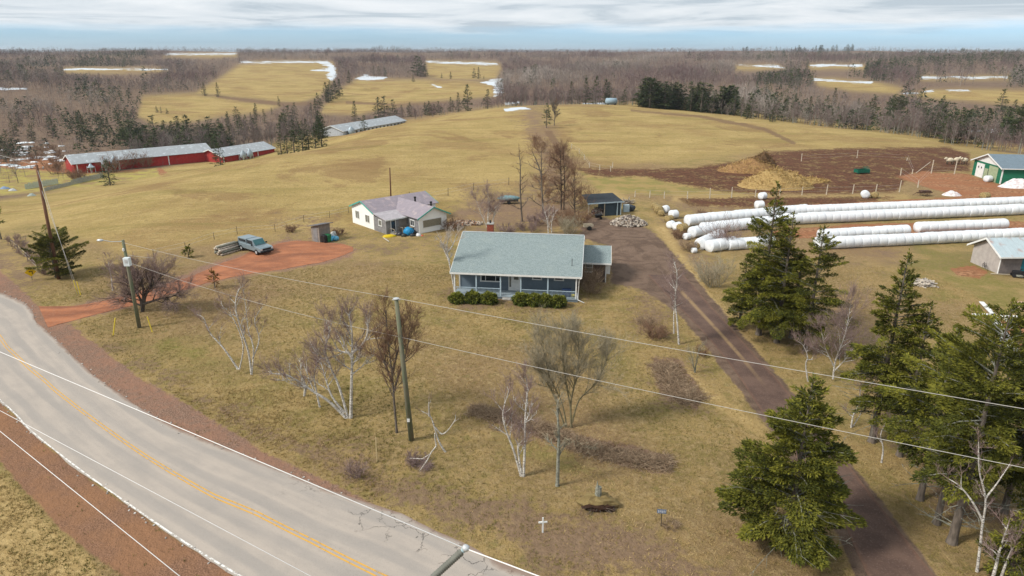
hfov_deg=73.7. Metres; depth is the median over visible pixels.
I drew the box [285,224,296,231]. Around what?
bush
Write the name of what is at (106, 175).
spruce tree
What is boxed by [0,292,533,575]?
road
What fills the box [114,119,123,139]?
spruce tree
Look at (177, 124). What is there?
spruce tree
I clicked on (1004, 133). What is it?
bare tree
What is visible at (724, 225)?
wrapped bale
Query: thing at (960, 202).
wrapped bale
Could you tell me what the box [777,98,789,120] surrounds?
spruce tree
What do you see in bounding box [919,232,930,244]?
wrapped bale
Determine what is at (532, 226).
bush
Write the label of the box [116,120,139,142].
spruce tree
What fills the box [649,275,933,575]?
driveway
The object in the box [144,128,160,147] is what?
spruce tree
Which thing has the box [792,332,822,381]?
birch tree
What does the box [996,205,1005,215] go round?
wrapped bale
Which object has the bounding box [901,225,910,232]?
wrapped bale
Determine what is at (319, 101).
spruce tree
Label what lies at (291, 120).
spruce tree
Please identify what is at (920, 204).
wrapped bale
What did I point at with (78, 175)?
bush
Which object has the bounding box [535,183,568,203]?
bush
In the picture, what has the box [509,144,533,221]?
dead tree
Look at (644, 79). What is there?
spruce tree
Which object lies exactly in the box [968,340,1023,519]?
pine tree
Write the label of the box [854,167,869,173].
green feeder
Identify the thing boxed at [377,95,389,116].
spruce tree
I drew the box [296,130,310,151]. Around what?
spruce tree
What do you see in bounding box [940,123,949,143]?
bare tree
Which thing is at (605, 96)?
spruce tree
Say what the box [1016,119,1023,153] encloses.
bare tree
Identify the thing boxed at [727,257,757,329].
pine tree
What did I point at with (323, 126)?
spruce tree
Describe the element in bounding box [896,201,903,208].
wrapped bale
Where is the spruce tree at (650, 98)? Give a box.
[638,77,661,108]
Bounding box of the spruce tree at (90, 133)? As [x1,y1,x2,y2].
[87,130,95,146]
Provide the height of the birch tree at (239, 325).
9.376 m
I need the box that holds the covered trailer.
[498,195,519,203]
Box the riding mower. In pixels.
[1010,269,1023,277]
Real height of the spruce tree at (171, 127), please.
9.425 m
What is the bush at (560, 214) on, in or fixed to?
on the ground at (678, 156)
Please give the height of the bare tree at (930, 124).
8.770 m
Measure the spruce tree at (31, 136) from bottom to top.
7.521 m
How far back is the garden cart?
99.97 m
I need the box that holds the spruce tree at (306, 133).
[304,129,314,150]
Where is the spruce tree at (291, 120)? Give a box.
[287,119,299,141]
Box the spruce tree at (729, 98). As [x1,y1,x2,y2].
[719,86,739,113]
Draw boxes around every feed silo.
[86,163,95,172]
[110,156,119,170]
[240,150,246,159]
[247,149,253,158]
[348,126,354,133]
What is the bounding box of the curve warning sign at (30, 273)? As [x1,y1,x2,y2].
[25,270,35,279]
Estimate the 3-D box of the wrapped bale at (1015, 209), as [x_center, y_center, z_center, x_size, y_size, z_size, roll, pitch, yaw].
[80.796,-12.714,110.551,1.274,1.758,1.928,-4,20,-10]
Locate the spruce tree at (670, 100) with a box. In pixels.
[661,85,681,108]
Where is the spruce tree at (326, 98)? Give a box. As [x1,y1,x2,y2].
[321,82,330,102]
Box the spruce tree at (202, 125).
[193,123,207,141]
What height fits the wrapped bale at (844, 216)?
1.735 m
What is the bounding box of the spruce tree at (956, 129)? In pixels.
[944,111,963,142]
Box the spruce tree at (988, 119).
[975,108,994,147]
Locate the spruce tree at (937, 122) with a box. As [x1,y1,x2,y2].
[931,112,940,136]
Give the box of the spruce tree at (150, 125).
[145,114,160,137]
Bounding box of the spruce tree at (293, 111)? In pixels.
[291,102,297,118]
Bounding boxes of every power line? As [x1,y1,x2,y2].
[0,352,461,547]
[0,431,179,575]
[1,411,309,575]
[126,243,392,297]
[398,298,1023,408]
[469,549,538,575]
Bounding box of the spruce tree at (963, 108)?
[952,107,967,142]
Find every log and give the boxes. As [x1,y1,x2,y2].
[216,241,237,247]
[218,243,237,249]
[218,245,238,251]
[220,249,240,255]
[221,247,239,253]
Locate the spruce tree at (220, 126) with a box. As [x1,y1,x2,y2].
[211,124,232,146]
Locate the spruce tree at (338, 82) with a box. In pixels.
[336,79,342,95]
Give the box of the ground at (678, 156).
[0,50,1023,575]
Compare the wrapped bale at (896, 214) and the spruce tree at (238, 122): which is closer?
the wrapped bale at (896, 214)
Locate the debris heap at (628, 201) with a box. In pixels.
[622,197,635,203]
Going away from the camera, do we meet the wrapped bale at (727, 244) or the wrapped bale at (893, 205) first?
the wrapped bale at (727, 244)
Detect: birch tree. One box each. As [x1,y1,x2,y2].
[96,251,118,290]
[186,270,267,374]
[250,292,393,418]
[280,351,320,396]
[297,334,330,407]
[415,392,460,451]
[432,221,468,289]
[466,180,512,226]
[477,356,541,476]
[541,204,558,232]
[659,248,692,344]
[789,275,885,378]
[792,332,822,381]
[838,382,870,427]
[874,411,890,462]
[933,426,1023,572]
[978,502,1023,575]
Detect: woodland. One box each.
[0,45,1023,59]
[0,47,1023,157]
[0,48,1023,91]
[0,71,1023,182]
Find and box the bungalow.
[450,220,611,302]
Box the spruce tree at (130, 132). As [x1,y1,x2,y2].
[126,124,139,145]
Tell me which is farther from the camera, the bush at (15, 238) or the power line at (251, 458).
the bush at (15, 238)
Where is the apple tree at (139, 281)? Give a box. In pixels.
[85,249,200,316]
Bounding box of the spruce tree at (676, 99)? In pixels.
[670,87,680,108]
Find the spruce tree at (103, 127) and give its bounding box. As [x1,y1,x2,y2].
[94,114,108,133]
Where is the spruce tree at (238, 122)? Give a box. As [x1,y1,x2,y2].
[236,115,244,133]
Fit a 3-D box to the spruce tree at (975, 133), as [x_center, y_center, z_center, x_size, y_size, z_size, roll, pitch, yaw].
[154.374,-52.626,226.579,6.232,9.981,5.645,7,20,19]
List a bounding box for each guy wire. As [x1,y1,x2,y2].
[38,172,77,295]
[42,192,78,292]
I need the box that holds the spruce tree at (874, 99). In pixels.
[872,96,877,117]
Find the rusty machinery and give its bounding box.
[913,190,933,196]
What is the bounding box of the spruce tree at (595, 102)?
[586,76,601,103]
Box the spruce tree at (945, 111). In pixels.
[935,104,948,138]
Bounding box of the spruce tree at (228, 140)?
[223,131,234,146]
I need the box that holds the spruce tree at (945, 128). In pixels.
[935,112,952,141]
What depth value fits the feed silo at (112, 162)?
210.89 m
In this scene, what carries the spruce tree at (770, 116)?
on the ground at (678, 156)
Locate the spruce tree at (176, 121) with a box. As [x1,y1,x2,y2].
[171,116,181,135]
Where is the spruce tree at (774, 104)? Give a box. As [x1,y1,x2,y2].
[766,94,780,117]
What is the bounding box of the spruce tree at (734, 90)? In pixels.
[724,88,739,114]
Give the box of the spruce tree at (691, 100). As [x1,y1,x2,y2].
[684,88,696,110]
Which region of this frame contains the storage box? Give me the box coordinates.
[562,288,570,296]
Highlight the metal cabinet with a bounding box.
[623,204,629,211]
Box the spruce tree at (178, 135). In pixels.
[172,132,190,145]
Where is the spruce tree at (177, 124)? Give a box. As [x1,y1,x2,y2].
[172,122,190,141]
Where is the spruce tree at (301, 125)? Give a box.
[299,120,305,138]
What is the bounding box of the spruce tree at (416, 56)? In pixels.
[410,55,423,74]
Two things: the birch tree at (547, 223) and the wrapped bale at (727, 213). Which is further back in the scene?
the wrapped bale at (727, 213)
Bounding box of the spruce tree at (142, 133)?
[138,125,154,146]
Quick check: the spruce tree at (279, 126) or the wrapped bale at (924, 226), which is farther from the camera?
the spruce tree at (279, 126)
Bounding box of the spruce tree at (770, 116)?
[769,108,776,121]
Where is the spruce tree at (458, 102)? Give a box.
[456,92,460,111]
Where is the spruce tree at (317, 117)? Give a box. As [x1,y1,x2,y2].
[314,116,322,138]
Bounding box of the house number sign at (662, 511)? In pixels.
[657,509,665,523]
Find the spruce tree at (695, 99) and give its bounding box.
[685,86,708,109]
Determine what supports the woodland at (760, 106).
on the ground at (678, 156)
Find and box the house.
[349,191,450,234]
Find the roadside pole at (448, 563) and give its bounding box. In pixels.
[430,544,469,575]
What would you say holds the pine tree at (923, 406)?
on the ground at (678, 156)
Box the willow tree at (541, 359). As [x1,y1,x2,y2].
[515,304,641,427]
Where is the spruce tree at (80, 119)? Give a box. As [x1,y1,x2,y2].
[76,111,86,125]
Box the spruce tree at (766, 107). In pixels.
[761,95,770,118]
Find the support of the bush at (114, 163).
on the ground at (678, 156)
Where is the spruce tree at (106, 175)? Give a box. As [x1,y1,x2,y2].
[97,159,116,185]
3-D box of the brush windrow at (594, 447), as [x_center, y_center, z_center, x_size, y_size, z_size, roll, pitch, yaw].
[4.528,10.482,45.398,3.020,0.734,1.959,13,23,32]
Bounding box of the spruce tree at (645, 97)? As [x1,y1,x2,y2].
[637,77,663,106]
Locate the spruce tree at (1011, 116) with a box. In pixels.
[996,106,1014,139]
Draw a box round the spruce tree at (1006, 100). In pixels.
[993,88,1009,110]
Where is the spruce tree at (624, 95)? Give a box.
[621,89,627,103]
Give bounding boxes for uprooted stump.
[576,481,619,515]
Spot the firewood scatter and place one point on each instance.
(469, 222)
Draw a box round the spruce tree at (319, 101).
[314,92,323,108]
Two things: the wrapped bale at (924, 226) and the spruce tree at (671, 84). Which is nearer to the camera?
the wrapped bale at (924, 226)
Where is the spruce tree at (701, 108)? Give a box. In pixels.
[694,82,708,112]
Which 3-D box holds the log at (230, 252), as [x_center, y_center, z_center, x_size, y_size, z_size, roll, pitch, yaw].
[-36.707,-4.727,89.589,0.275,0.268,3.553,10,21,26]
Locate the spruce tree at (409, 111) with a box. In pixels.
[405,102,412,116]
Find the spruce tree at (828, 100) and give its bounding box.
[821,95,831,117]
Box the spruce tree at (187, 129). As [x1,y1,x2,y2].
[181,120,193,140]
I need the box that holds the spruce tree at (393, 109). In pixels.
[389,100,399,115]
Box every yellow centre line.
[0,340,375,575]
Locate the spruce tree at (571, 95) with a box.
[568,81,575,103]
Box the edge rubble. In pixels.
[2,291,341,573]
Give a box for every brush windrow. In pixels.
[462,399,680,477]
[560,435,601,457]
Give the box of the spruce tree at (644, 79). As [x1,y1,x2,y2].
[631,77,648,103]
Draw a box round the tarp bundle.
[403,227,413,235]
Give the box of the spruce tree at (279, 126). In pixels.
[276,115,285,139]
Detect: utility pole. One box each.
[30,164,60,279]
[97,239,140,327]
[389,168,391,195]
[392,297,413,441]
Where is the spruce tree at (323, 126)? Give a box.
[315,116,330,136]
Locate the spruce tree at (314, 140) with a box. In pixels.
[308,126,322,147]
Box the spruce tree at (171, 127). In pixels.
[167,120,174,135]
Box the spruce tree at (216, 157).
[209,143,226,166]
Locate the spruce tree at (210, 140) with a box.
[203,134,220,148]
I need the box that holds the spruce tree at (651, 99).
[643,86,659,107]
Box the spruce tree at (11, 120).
[8,119,21,135]
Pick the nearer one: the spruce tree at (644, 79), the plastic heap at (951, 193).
the plastic heap at (951, 193)
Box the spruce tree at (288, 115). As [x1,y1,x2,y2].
[284,105,294,125]
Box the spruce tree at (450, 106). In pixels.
[447,97,455,111]
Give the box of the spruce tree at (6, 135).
[0,129,16,155]
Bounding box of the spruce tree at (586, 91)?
[581,77,589,103]
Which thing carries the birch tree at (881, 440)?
on the ground at (678, 156)
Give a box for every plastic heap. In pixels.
[942,190,961,195]
[998,178,1023,188]
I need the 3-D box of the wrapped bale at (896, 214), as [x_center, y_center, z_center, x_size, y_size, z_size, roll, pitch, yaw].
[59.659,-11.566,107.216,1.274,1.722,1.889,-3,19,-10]
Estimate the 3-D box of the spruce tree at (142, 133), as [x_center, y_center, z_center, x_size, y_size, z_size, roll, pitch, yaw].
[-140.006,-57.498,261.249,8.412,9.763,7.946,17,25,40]
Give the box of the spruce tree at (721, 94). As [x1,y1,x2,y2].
[712,86,729,113]
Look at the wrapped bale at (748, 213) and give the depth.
105.90 m
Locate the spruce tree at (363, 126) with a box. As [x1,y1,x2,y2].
[359,115,367,131]
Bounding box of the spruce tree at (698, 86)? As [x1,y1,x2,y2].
[688,85,703,110]
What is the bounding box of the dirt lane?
[39,241,352,326]
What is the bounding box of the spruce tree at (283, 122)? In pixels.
[277,112,288,135]
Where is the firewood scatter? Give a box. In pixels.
[448,219,483,225]
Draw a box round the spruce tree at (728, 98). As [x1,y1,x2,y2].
[714,85,739,113]
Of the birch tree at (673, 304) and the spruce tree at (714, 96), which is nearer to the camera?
the birch tree at (673, 304)
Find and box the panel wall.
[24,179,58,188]
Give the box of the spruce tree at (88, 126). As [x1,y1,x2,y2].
[84,119,92,133]
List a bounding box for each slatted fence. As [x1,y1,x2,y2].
[44,181,70,190]
[71,172,102,184]
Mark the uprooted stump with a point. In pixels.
(599, 500)
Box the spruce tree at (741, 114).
[737,99,745,116]
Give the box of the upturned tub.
[383,234,396,237]
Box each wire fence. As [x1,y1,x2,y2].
[152,207,348,253]
[571,144,612,171]
[634,180,901,198]
[801,152,912,173]
[900,158,957,187]
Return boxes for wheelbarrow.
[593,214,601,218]
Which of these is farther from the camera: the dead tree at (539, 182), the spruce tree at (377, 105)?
the spruce tree at (377, 105)
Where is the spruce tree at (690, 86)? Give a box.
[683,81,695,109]
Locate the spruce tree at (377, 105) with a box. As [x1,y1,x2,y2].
[372,97,385,118]
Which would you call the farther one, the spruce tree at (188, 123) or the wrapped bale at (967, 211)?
the spruce tree at (188, 123)
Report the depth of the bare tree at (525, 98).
341.18 m
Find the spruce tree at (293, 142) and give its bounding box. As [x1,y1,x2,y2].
[288,130,299,152]
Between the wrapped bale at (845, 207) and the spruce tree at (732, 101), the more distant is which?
the spruce tree at (732, 101)
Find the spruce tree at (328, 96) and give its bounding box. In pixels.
[325,85,331,101]
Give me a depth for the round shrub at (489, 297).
70.67 m
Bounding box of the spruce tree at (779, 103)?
[773,92,783,119]
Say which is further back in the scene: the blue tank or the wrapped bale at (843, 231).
the blue tank
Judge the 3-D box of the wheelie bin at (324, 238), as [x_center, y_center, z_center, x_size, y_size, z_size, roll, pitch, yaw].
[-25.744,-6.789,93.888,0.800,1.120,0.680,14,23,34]
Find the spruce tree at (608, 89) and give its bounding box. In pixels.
[603,82,611,99]
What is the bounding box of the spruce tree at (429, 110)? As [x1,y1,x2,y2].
[426,101,432,115]
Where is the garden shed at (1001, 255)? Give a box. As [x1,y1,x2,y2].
[967,237,1023,273]
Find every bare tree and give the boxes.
[141,130,151,146]
[157,127,170,145]
[173,127,181,143]
[194,127,206,142]
[221,130,228,146]
[229,123,235,142]
[250,124,260,141]
[266,121,274,144]
[353,286,438,432]
[523,86,528,105]
[542,390,569,486]
[543,99,561,124]
[572,85,577,103]
[686,342,705,372]
[810,99,820,125]
[817,99,824,125]
[836,100,845,127]
[839,102,848,128]
[861,107,870,129]
[864,111,871,130]
[878,107,886,131]
[890,108,900,133]
[895,111,904,133]
[905,106,916,133]
[905,107,917,134]
[909,107,919,135]
[914,104,925,135]
[916,112,927,136]
[916,115,924,136]
[928,113,934,135]
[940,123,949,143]
[947,116,960,143]
[951,123,958,142]
[963,122,974,145]
[972,113,984,143]
[979,121,991,149]
[986,123,995,149]
[988,117,1003,147]
[990,120,1002,150]
[999,124,1009,147]
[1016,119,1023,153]
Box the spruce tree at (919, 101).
[915,92,922,114]
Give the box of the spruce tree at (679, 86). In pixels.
[671,84,688,109]
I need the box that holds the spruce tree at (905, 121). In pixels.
[899,109,910,132]
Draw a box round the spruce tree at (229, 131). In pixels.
[227,125,234,143]
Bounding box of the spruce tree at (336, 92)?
[331,81,339,98]
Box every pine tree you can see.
[21,224,88,277]
[181,244,193,256]
[205,268,220,287]
[542,103,552,127]
[714,372,866,575]
[721,180,810,335]
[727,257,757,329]
[736,210,811,343]
[755,255,818,342]
[774,224,859,351]
[825,299,856,358]
[831,248,935,443]
[848,299,944,457]
[877,325,990,501]
[883,94,909,121]
[904,297,1023,546]
[912,351,1009,525]
[967,315,1023,487]
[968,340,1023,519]
[975,510,1023,575]
[1004,104,1023,142]
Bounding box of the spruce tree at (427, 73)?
[422,63,428,76]
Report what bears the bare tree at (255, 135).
on the ground at (678, 156)
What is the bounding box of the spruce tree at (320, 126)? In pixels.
[314,113,326,138]
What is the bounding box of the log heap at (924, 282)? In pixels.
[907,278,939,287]
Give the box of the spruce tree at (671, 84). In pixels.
[665,82,682,108]
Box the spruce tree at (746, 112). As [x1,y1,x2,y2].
[743,104,751,118]
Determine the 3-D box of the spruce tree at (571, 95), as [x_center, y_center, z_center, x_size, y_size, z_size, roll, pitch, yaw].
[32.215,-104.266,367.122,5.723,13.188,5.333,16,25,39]
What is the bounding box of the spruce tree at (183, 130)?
[176,125,194,143]
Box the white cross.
[538,517,546,532]
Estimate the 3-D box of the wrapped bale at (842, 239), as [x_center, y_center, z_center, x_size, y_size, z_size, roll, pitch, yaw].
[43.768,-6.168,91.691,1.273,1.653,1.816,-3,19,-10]
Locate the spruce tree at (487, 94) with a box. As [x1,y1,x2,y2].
[484,89,490,108]
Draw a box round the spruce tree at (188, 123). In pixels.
[179,114,199,136]
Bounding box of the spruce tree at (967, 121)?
[955,108,975,142]
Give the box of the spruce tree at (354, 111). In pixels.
[351,100,357,120]
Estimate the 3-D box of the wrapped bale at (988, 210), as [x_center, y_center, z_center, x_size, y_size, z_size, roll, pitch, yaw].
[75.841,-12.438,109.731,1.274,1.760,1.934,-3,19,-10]
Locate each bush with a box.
[5,232,23,242]
[6,236,28,248]
[14,241,34,257]
[26,254,46,264]
[34,148,49,158]
[37,264,51,274]
[39,158,68,173]
[64,169,83,178]
[65,166,89,180]
[91,151,130,172]
[109,150,142,168]
[134,150,153,167]
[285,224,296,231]
[332,228,346,234]
[340,458,368,479]
[404,446,428,468]
[440,215,463,229]
[496,222,516,231]
[516,220,538,231]
[524,134,551,151]
[525,212,550,225]
[529,132,539,143]
[529,169,553,185]
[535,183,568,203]
[535,203,559,220]
[543,153,561,167]
[547,145,560,156]
[550,206,575,224]
[557,213,582,233]
[569,207,594,224]
[570,182,595,206]
[577,263,613,288]
[577,279,605,294]
[631,313,655,327]
[633,318,676,339]
[658,514,681,531]
[671,227,686,238]
[679,239,699,250]
[684,252,736,287]
[692,344,713,356]
[693,207,711,213]
[699,206,749,240]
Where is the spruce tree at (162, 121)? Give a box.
[156,120,169,137]
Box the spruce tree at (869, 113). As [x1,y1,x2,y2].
[861,100,875,128]
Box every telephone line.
[131,263,397,336]
[402,337,1023,467]
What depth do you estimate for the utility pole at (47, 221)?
77.57 m
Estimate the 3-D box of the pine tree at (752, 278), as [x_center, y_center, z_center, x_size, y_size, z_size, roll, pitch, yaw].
[23.256,-2.427,61.495,7.911,14.600,9.013,7,20,18]
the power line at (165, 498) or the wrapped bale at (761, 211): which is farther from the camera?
the wrapped bale at (761, 211)
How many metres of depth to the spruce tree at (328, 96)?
485.69 m
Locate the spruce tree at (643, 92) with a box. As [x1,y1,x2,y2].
[630,76,661,106]
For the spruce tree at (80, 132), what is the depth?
278.42 m
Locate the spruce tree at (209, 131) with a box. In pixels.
[203,123,216,144]
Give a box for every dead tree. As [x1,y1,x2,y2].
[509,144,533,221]
[526,142,556,209]
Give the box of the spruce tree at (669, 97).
[655,85,676,108]
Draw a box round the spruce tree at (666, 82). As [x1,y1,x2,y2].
[657,81,672,108]
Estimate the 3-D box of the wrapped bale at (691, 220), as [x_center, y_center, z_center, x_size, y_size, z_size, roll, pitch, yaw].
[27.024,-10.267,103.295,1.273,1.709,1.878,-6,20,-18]
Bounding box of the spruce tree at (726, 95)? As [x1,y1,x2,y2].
[718,90,737,114]
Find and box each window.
[355,210,359,218]
[365,214,369,222]
[410,219,414,226]
[422,217,441,228]
[480,275,501,281]
[585,264,592,272]
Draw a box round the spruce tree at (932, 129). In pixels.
[922,112,939,137]
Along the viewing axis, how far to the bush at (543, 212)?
105.22 m
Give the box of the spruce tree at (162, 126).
[157,125,171,143]
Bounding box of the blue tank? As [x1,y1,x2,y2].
[605,98,616,104]
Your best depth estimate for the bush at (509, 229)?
97.49 m
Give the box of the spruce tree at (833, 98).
[830,88,837,107]
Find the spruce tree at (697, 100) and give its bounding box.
[689,82,706,111]
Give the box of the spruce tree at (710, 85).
[698,83,717,111]
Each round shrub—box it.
[447,291,464,304]
[464,289,481,304]
[479,290,498,304]
[510,291,527,306]
[526,292,542,306]
[537,292,554,307]
[550,294,567,308]
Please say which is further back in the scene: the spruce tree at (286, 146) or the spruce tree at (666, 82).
the spruce tree at (666, 82)
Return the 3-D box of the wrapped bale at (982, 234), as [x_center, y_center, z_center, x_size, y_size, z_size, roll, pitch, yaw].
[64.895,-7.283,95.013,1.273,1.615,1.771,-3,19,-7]
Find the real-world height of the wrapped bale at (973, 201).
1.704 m
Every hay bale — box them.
[654,205,663,213]
[658,210,664,215]
[664,215,673,222]
[676,223,688,231]
[870,192,878,197]
[979,192,990,197]
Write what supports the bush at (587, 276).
on the ground at (678, 156)
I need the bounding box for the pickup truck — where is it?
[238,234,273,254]
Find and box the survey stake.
[375,438,377,461]
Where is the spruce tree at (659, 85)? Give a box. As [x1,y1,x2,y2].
[651,81,666,108]
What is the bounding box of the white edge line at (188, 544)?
[0,399,241,575]
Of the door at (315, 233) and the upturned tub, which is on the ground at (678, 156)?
the upturned tub
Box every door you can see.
[313,228,317,241]
[390,220,395,232]
[512,277,519,290]
[975,162,984,177]
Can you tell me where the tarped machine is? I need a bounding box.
[629,204,635,211]
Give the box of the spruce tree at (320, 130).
[316,123,327,146]
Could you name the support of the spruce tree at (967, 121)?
on the ground at (678, 156)
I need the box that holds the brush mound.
[642,358,715,408]
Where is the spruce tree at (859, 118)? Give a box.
[849,107,863,128]
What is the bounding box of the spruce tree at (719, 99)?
[709,85,727,110]
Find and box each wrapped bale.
[662,205,669,212]
[666,220,674,227]
[668,210,678,218]
[672,222,681,229]
[683,233,691,239]
[684,214,697,225]
[687,225,702,237]
[691,248,696,252]
[694,236,709,249]
[695,213,704,225]
[699,224,709,235]
[701,213,711,221]
[705,239,719,251]
[706,223,716,231]
[708,212,718,221]
[716,212,724,220]
[716,238,725,250]
[717,220,727,231]
[721,211,731,219]
[723,238,729,249]
[725,220,733,230]
[727,238,738,249]
[730,211,738,219]
[733,219,741,230]
[734,209,745,218]
[736,238,745,249]
[739,218,748,229]
[742,209,752,217]
[743,237,753,248]
[750,209,758,216]
[751,237,760,247]
[754,200,764,208]
[756,208,764,216]
[758,192,766,198]
[760,236,768,247]
[766,216,774,225]
[788,205,796,211]
[795,213,802,223]
[799,205,806,212]
[801,213,810,223]
[805,205,813,211]
[807,212,818,223]
[812,205,820,211]
[813,237,824,248]
[816,212,825,222]
[817,229,831,236]
[820,204,828,211]
[823,211,832,222]
[825,204,834,211]
[829,236,836,248]
[830,228,839,235]
[831,211,840,222]
[833,204,841,210]
[834,236,845,248]
[837,228,847,235]
[838,211,848,221]
[841,204,849,210]
[844,236,854,247]
[846,203,856,210]
[846,228,855,235]
[847,211,855,221]
[851,227,863,234]
[852,210,863,221]
[852,235,862,247]
[854,203,862,209]
[860,190,869,197]
[860,235,871,246]
[861,203,869,209]
[861,210,870,220]
[862,226,871,234]
[867,202,876,209]
[868,210,877,220]
[869,234,879,246]
[870,226,879,233]
[874,202,883,208]
[874,209,884,220]
[877,226,887,233]
[877,234,888,245]
[881,202,890,208]
[882,209,892,220]
[884,225,895,233]
[886,234,896,245]
[888,202,896,208]
[890,209,899,219]
[893,225,903,233]
[895,234,905,245]
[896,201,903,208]
[897,208,906,219]
[901,201,910,207]
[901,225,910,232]
[901,233,913,244]
[904,208,914,219]
[909,201,916,207]
[911,233,921,244]
[912,208,921,218]
[913,221,929,231]
[915,201,923,207]
[919,208,927,218]
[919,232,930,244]
[920,200,930,207]
[925,207,935,218]
[926,232,938,243]
[927,221,938,231]
[928,200,936,206]
[931,207,942,218]
[935,200,943,206]
[935,232,946,243]
[936,221,947,231]
[940,207,949,217]
[941,231,954,242]
[942,200,950,206]
[945,221,956,230]
[947,207,956,217]
[948,199,956,206]
[952,206,963,217]
[952,220,965,230]
[952,231,962,242]
[954,199,963,205]
[959,230,971,242]
[961,206,970,216]
[962,199,969,205]
[963,220,974,230]
[967,198,976,205]
[967,230,978,241]
[968,206,977,216]
[972,220,982,229]
[974,198,982,205]
[975,206,984,216]
[976,230,986,239]
[980,205,991,215]
[981,198,988,204]
[981,219,991,229]
[983,175,992,181]
[984,229,994,237]
[987,198,995,204]
[989,205,998,215]
[989,219,1000,228]
[991,229,1002,237]
[993,197,1001,204]
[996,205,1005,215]
[998,218,1009,228]
[999,197,1008,204]
[1001,229,1011,237]
[1004,204,1011,214]
[1006,197,1014,203]
[1007,228,1019,236]
[1009,204,1019,214]
[1012,197,1020,203]
[1016,204,1023,214]
[1016,228,1023,236]
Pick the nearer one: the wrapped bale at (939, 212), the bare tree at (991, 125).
the wrapped bale at (939, 212)
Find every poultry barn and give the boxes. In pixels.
[62,143,210,172]
[203,141,275,162]
[323,116,406,135]
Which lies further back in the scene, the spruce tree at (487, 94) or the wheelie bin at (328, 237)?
the spruce tree at (487, 94)
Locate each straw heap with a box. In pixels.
[716,157,782,173]
[737,168,814,190]
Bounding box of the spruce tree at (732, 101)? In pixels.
[728,91,740,115]
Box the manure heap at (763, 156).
[754,150,777,166]
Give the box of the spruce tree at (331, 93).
[326,82,334,100]
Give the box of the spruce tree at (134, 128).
[131,122,139,135]
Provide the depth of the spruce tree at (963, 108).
224.54 m
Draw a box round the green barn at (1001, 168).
[970,154,1023,183]
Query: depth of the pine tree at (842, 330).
58.05 m
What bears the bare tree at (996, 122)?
on the ground at (678, 156)
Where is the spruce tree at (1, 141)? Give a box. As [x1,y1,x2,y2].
[0,137,10,161]
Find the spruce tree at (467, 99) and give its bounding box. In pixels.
[461,84,473,110]
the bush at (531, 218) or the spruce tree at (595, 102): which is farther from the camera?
the spruce tree at (595, 102)
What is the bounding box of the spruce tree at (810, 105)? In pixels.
[807,96,812,116]
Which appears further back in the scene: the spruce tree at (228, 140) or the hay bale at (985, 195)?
the spruce tree at (228, 140)
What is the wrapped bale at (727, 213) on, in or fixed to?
on the ground at (678, 156)
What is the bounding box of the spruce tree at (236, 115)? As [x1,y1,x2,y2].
[232,106,241,124]
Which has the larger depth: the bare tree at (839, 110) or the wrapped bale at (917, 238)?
the bare tree at (839, 110)
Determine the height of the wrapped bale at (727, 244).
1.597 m
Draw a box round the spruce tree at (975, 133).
[966,114,986,142]
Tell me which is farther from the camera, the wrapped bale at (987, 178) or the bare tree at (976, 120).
the bare tree at (976, 120)
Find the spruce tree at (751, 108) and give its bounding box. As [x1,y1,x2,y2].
[742,93,757,118]
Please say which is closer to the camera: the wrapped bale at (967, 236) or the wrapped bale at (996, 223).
the wrapped bale at (967, 236)
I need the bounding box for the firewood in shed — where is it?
[589,207,603,215]
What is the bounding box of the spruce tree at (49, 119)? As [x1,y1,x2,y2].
[47,118,58,136]
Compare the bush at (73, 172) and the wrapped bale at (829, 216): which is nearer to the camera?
the wrapped bale at (829, 216)
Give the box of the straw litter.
[804,176,831,183]
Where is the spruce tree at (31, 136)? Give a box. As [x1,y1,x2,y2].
[26,125,35,140]
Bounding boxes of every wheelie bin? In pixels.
[321,234,327,242]
[325,233,330,241]
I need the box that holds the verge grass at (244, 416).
[0,386,404,575]
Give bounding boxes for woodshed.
[582,193,624,215]
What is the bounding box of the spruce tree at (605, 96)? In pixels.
[602,79,609,103]
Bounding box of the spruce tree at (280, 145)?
[276,134,287,154]
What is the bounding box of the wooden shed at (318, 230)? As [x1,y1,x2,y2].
[309,222,332,241]
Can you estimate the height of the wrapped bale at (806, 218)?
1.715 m
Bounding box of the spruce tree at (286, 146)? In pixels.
[281,136,292,153]
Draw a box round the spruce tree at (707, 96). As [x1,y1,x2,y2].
[698,89,712,110]
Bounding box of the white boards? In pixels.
[974,301,997,317]
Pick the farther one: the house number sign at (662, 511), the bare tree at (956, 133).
the bare tree at (956, 133)
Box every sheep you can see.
[944,157,954,164]
[953,156,961,163]
[961,157,967,164]
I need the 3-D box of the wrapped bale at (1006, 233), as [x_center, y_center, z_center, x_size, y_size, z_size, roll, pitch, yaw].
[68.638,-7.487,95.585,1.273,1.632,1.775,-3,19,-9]
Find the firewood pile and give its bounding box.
[609,214,647,227]
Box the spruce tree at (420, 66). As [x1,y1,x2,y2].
[417,57,425,76]
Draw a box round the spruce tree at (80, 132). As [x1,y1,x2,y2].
[76,122,86,140]
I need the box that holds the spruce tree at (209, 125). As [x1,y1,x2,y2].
[203,116,218,135]
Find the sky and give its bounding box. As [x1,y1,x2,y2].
[0,0,1023,52]
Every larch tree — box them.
[542,137,584,209]
[559,158,595,212]
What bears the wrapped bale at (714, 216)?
on the ground at (678, 156)
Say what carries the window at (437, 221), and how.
in the house
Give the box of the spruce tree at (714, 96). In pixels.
[708,89,719,112]
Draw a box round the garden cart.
[583,223,593,230]

